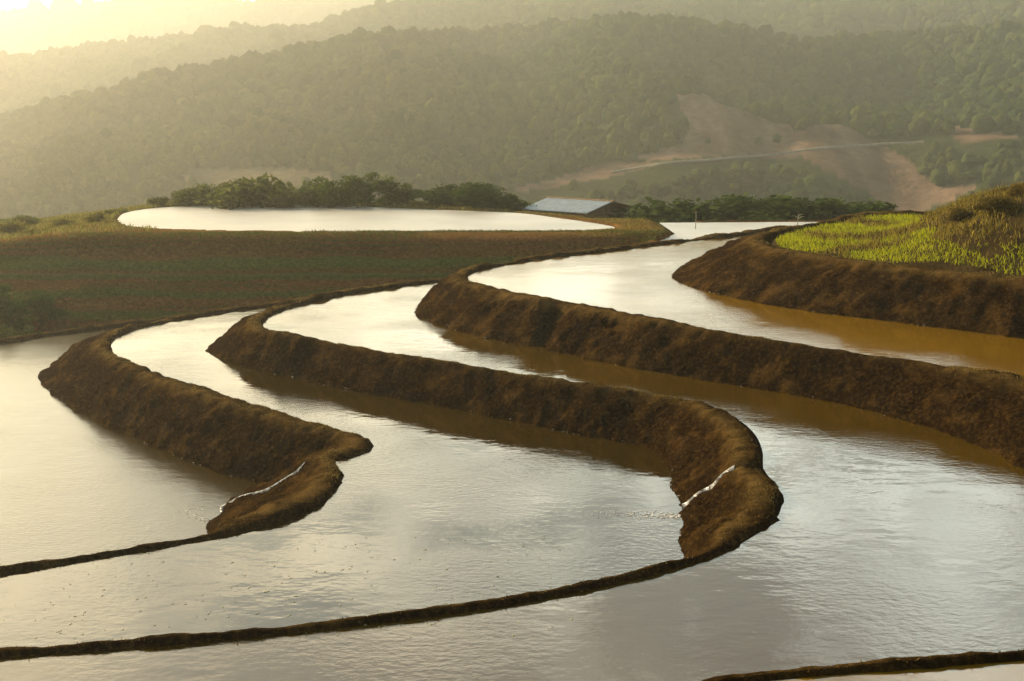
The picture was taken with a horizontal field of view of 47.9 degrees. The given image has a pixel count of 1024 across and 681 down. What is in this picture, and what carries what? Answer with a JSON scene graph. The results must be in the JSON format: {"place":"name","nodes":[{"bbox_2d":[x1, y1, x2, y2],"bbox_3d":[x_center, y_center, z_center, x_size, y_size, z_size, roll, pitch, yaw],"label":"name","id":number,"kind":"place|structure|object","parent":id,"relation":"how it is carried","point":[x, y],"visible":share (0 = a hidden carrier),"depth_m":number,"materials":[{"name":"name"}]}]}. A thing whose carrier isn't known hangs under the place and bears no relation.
{"place":"outdoors","nodes":[
{"label":"outdoors","id":0,"kind":"place"},
{"bbox_2d":[0,0,255,10],"label":"sky","id":1,"kind":"structure","parent":0,"point":[7,5],"materials":[{"name":"white"}]},
{"bbox_2d":[0,330,257,565],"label":"water","id":2,"kind":"structure","parent":0,"point":[73,483],"depth_m":34.90,"materials":[{"name":"grey liquid"}]},
{"bbox_2d":[0,297,373,573],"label":"terrace bank","id":3,"kind":"structure","parent":0,"point":[149,427],"depth_m":36.59,"materials":[{"name":"brown soil"}]},
{"bbox_2d":[220,463,303,511],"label":"stream","id":4,"kind":"structure","parent":0,"point":[267,489],"depth_m":32.11,"materials":[{"name":"liquid"}]},
{"bbox_2d":[117,205,614,231],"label":"water","id":5,"kind":"structure","parent":0,"point":[299,218],"depth_m":79.77,"materials":[{"name":"white liquid"}]},
{"bbox_2d":[0,306,753,647],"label":"water","id":6,"kind":"structure","parent":0,"point":[410,502],"depth_m":26.02,"materials":[{"name":"grey liquid"}]},
{"bbox_2d":[3,537,572,638],"bbox_3d":[-3.993,4.572,22.044,9.996,1.162,7.499,0,11,0],"label":"floating straw","id":7,"kind":"object","parent":6,"relation":"on","point":[295,596],"visible":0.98,"depth_m":21.12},
{"bbox_2d":[190,506,681,521],"bbox_3d":[-2.736,4.502,29.554,14.407,1.604,1.086,4,12,21],"label":"foam","id":8,"kind":"object","parent":6,"relation":"on","point":[665,515],"visible":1,"depth_m":27.30,"materials":[{"name":"white liquid"}]},
{"bbox_2d":[0,277,783,657],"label":"terrace bank","id":9,"kind":"structure","parent":0,"point":[700,441],"depth_m":33.47,"materials":[{"name":"brown soil"}]},
{"bbox_2d":[0,201,827,334],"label":"ground","id":10,"kind":"structure","parent":0,"point":[60,276],"depth_m":66.70,"materials":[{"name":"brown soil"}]},
{"bbox_2d":[0,320,21,337],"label":"bush","id":11,"kind":"object","parent":10,"relation":"on","point":[5,333],"visible":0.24,"depth_m":59.08,"materials":[{"name":"green plant"}]},
{"bbox_2d":[0,284,32,335],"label":"bush","id":12,"kind":"object","parent":10,"relation":"on","point":[12,308],"visible":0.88,"depth_m":61.02,"materials":[{"name":"green plant"}]},
{"bbox_2d":[0,220,32,234],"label":"bush","id":13,"kind":"object","parent":10,"relation":"on","point":[11,227],"visible":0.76,"depth_m":75.88,"materials":[{"name":"green plant"}]},
{"bbox_2d":[5,215,40,226],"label":"bush","id":14,"kind":"object","parent":10,"relation":"on","point":[27,219],"visible":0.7,"depth_m":83.64,"materials":[{"name":"green plant"}]},
{"bbox_2d":[11,323,41,336],"bbox_3d":[-24.883,0.660,59.712,2.344,3.189,1.901,3,11,14],"label":"bush","id":15,"kind":"object","parent":10,"relation":"on","point":[31,328],"visible":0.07,"depth_m":59.30,"materials":[{"name":"green plant"}]},
{"bbox_2d":[23,228,50,234],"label":"bush","id":16,"kind":"object","parent":10,"relation":"on","point":[28,230],"visible":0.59,"depth_m":72.82,"materials":[{"name":"green plant"}]},
{"bbox_2d":[16,289,69,325],"bbox_3d":[-25.488,-1.779,62.661,2.951,1.972,2.726,5,12,24],"label":"bush","id":17,"kind":"object","parent":10,"relation":"on","point":[41,306],"visible":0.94,"depth_m":62.35,"materials":[{"name":"green plant"}]},
{"bbox_2d":[48,217,79,226],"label":"bush","id":18,"kind":"object","parent":10,"relation":"on","point":[61,221],"visible":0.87,"depth_m":77.73,"materials":[{"name":"green plant"}]},
{"bbox_2d":[0,317,168,343],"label":"terrace bank","id":19,"kind":"structure","parent":10,"relation":"on","point":[99,327],"depth_m":58.89,"materials":[{"name":"brown soil"}]},
{"bbox_2d":[81,212,106,223],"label":"bush","id":20,"kind":"object","parent":10,"relation":"on","point":[98,216],"visible":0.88,"depth_m":77.53,"materials":[{"name":"green plant"}]},
{"bbox_2d":[103,208,127,214],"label":"bush","id":21,"kind":"object","parent":10,"relation":"on","point":[109,211],"visible":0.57,"depth_m":85.63,"materials":[{"name":"green plant"}]},
{"bbox_2d":[146,196,168,206],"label":"bush","id":22,"kind":"object","parent":10,"relation":"on","point":[161,201],"visible":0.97,"depth_m":91.33,"materials":[{"name":"green plant"}]},
{"bbox_2d":[169,186,204,204],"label":"bush","id":23,"kind":"object","parent":10,"relation":"on","point":[182,196],"visible":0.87,"depth_m":91.92,"materials":[{"name":"green plant"}]},
{"bbox_2d":[190,183,238,205],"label":"bush","id":24,"kind":"object","parent":10,"relation":"on","point":[204,191],"visible":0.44,"depth_m":92.02,"materials":[{"name":"green plant"}]},
{"bbox_2d":[194,172,298,208],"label":"bush","id":25,"kind":"object","parent":10,"relation":"on","point":[242,190],"visible":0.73,"depth_m":90.47,"materials":[{"name":"green plant"}]},
{"bbox_2d":[242,178,315,208],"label":"bush","id":26,"kind":"object","parent":10,"relation":"on","point":[283,194],"visible":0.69,"depth_m":90.30,"materials":[{"name":"green plant"}]},
{"bbox_2d":[297,175,352,207],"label":"bush","id":27,"kind":"object","parent":10,"relation":"on","point":[324,193],"visible":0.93,"depth_m":90.45,"materials":[{"name":"green plant"}]},
{"bbox_2d":[0,201,669,239],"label":"grass","id":28,"kind":"structure","parent":10,"relation":"on","point":[71,226],"depth_m":76.13,"materials":[{"name":"green plant"}]},
{"bbox_2d":[333,172,400,207],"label":"bush","id":29,"kind":"object","parent":10,"relation":"on","point":[358,191],"visible":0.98,"depth_m":91.05,"materials":[{"name":"green plant"}]},
{"bbox_2d":[377,183,423,204],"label":"bush","id":30,"kind":"object","parent":10,"relation":"on","point":[396,197],"visible":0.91,"depth_m":91.72,"materials":[{"name":"green plant"}]},
{"bbox_2d":[408,183,468,204],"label":"bush","id":31,"kind":"object","parent":10,"relation":"on","point":[438,195],"visible":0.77,"depth_m":90.34,"materials":[{"name":"green plant"}]},
{"bbox_2d":[446,182,507,207],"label":"bush","id":32,"kind":"object","parent":10,"relation":"on","point":[477,194],"visible":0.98,"depth_m":88.78,"materials":[{"name":"green plant"}]},
{"bbox_2d":[49,291,924,535],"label":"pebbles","id":33,"kind":"object","parent":10,"relation":"on","point":[510,418],"visible":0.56,"depth_m":35.56,"materials":[{"name":"brown stone"}]},
{"bbox_2d":[477,193,536,211],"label":"bush","id":34,"kind":"object","parent":10,"relation":"on","point":[512,204],"visible":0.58,"depth_m":89.69,"materials":[{"name":"green plant"}]},
{"bbox_2d":[0,210,1023,666],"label":"grass","id":35,"kind":"structure","parent":10,"relation":"on","point":[108,352],"depth_m":37.31,"materials":[{"name":"plant"}]},
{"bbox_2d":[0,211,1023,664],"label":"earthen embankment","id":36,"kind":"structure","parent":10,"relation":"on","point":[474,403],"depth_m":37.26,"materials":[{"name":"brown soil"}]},
{"bbox_2d":[523,196,632,218],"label":"hut","id":37,"kind":"object","parent":10,"relation":"on","point":[592,208],"visible":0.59,"depth_m":88.10,"materials":[{"name":"metal"}]},
{"bbox_2d":[608,196,717,229],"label":"bush","id":38,"kind":"object","parent":10,"relation":"on","point":[657,214],"visible":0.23,"depth_m":85.28,"materials":[{"name":"green plant"}]},
{"bbox_2d":[665,197,750,222],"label":"bush","id":39,"kind":"object","parent":10,"relation":"on","point":[684,202],"visible":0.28,"depth_m":85.29,"materials":[{"name":"green plant"}]},
{"bbox_2d":[689,191,774,220],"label":"bush","id":40,"kind":"object","parent":10,"relation":"on","point":[738,206],"visible":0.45,"depth_m":84.55,"materials":[{"name":"green plant"}]},
{"bbox_2d":[738,194,836,220],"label":"bush","id":41,"kind":"object","parent":10,"relation":"on","point":[772,199],"visible":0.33,"depth_m":84.32,"materials":[{"name":"green plant"}]},
{"bbox_2d":[754,195,847,219],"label":"bush","id":42,"kind":"object","parent":10,"relation":"on","point":[803,204],"visible":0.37,"depth_m":84.48,"materials":[{"name":"green plant"}]},
{"bbox_2d":[787,197,863,219],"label":"bush","id":43,"kind":"object","parent":10,"relation":"on","point":[838,204],"visible":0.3,"depth_m":84.45,"materials":[{"name":"green plant"}]},
{"bbox_2d":[849,198,897,213],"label":"bush","id":44,"kind":"object","parent":10,"relation":"on","point":[874,206],"visible":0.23,"depth_m":85.35,"materials":[{"name":"green plant"}]},
{"bbox_2d":[0,283,1023,680],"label":"water","id":45,"kind":"structure","parent":0,"point":[884,537],"depth_m":20.16,"materials":[{"name":"muddy water"}]},
{"bbox_2d":[0,4,1023,218],"bbox_3d":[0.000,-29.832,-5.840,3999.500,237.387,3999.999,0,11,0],"label":"hills","id":46,"kind":"structure","parent":0,"point":[888,173],"depth_m":343.88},
{"bbox_2d":[0,0,1023,218],"bbox_3d":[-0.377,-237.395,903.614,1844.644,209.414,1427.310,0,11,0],"label":"forest","id":47,"kind":"object","parent":46,"relation":"on","point":[542,55],"visible":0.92,"depth_m":438.64,"materials":[{"name":"green plant"}]},
{"bbox_2d":[682,466,733,506],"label":"stream","id":48,"kind":"structure","parent":0,"point":[707,488],"depth_m":27.59,"materials":[{"name":"liquid"}]},
{"bbox_2d":[414,225,1023,680],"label":"terrace bank","id":49,"kind":"structure","parent":0,"point":[968,405],"depth_m":34.89,"materials":[{"name":"brown soil"}]},
{"bbox_2d":[660,222,815,240],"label":"water","id":50,"kind":"structure","parent":0,"point":[688,230],"depth_m":76.18,"materials":[{"name":"white liquid"}]},
{"bbox_2d":[468,234,1023,680],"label":"water","id":51,"kind":"structure","parent":0,"point":[638,281],"depth_m":39.90,"materials":[{"name":"grey liquid"}]},
{"bbox_2d":[611,141,923,172],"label":"road","id":52,"kind":"structure","parent":0,"point":[773,154],"depth_m":351.54,"materials":[{"name":"brown soil"}]},
{"bbox_2d":[671,210,1023,338],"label":"terrace bank","id":53,"kind":"structure","parent":0,"point":[871,286],"depth_m":40.52,"materials":[{"name":"brown soil"}]},
{"bbox_2d":[771,180,1023,276],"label":"field","id":54,"kind":"structure","parent":0,"point":[966,266],"depth_m":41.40,"materials":[{"name":"plant"}]},
{"bbox_2d":[776,213,1023,275],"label":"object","id":55,"kind":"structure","parent":54,"relation":"on","point":[853,226],"depth_m":46.42,"materials":[{"name":"green plant"}]},
{"bbox_2d":[945,207,975,223],"bbox_3d":[17.242,-4.766,44.358,1.314,0.815,1.158,1,11,6],"label":"bush","id":56,"kind":"object","parent":54,"relation":"on","point":[957,213],"visible":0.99,"depth_m":44.09,"materials":[{"name":"green plant"}]},
{"bbox_2d":[967,193,1020,212],"bbox_3d":[18.011,-5.083,42.976,1.502,0.850,1.950,-4,12,-20],"label":"bush","id":57,"kind":"object","parent":54,"relation":"on","point":[1000,202],"visible":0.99,"depth_m":42.60,"materials":[{"name":"green plant"}]},
{"bbox_2d":[1005,183,1023,197],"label":"bush","id":58,"kind":"object","parent":54,"relation":"on","point":[1017,189],"visible":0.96,"depth_m":44.66,"materials":[{"name":"green plant"}]}
]}

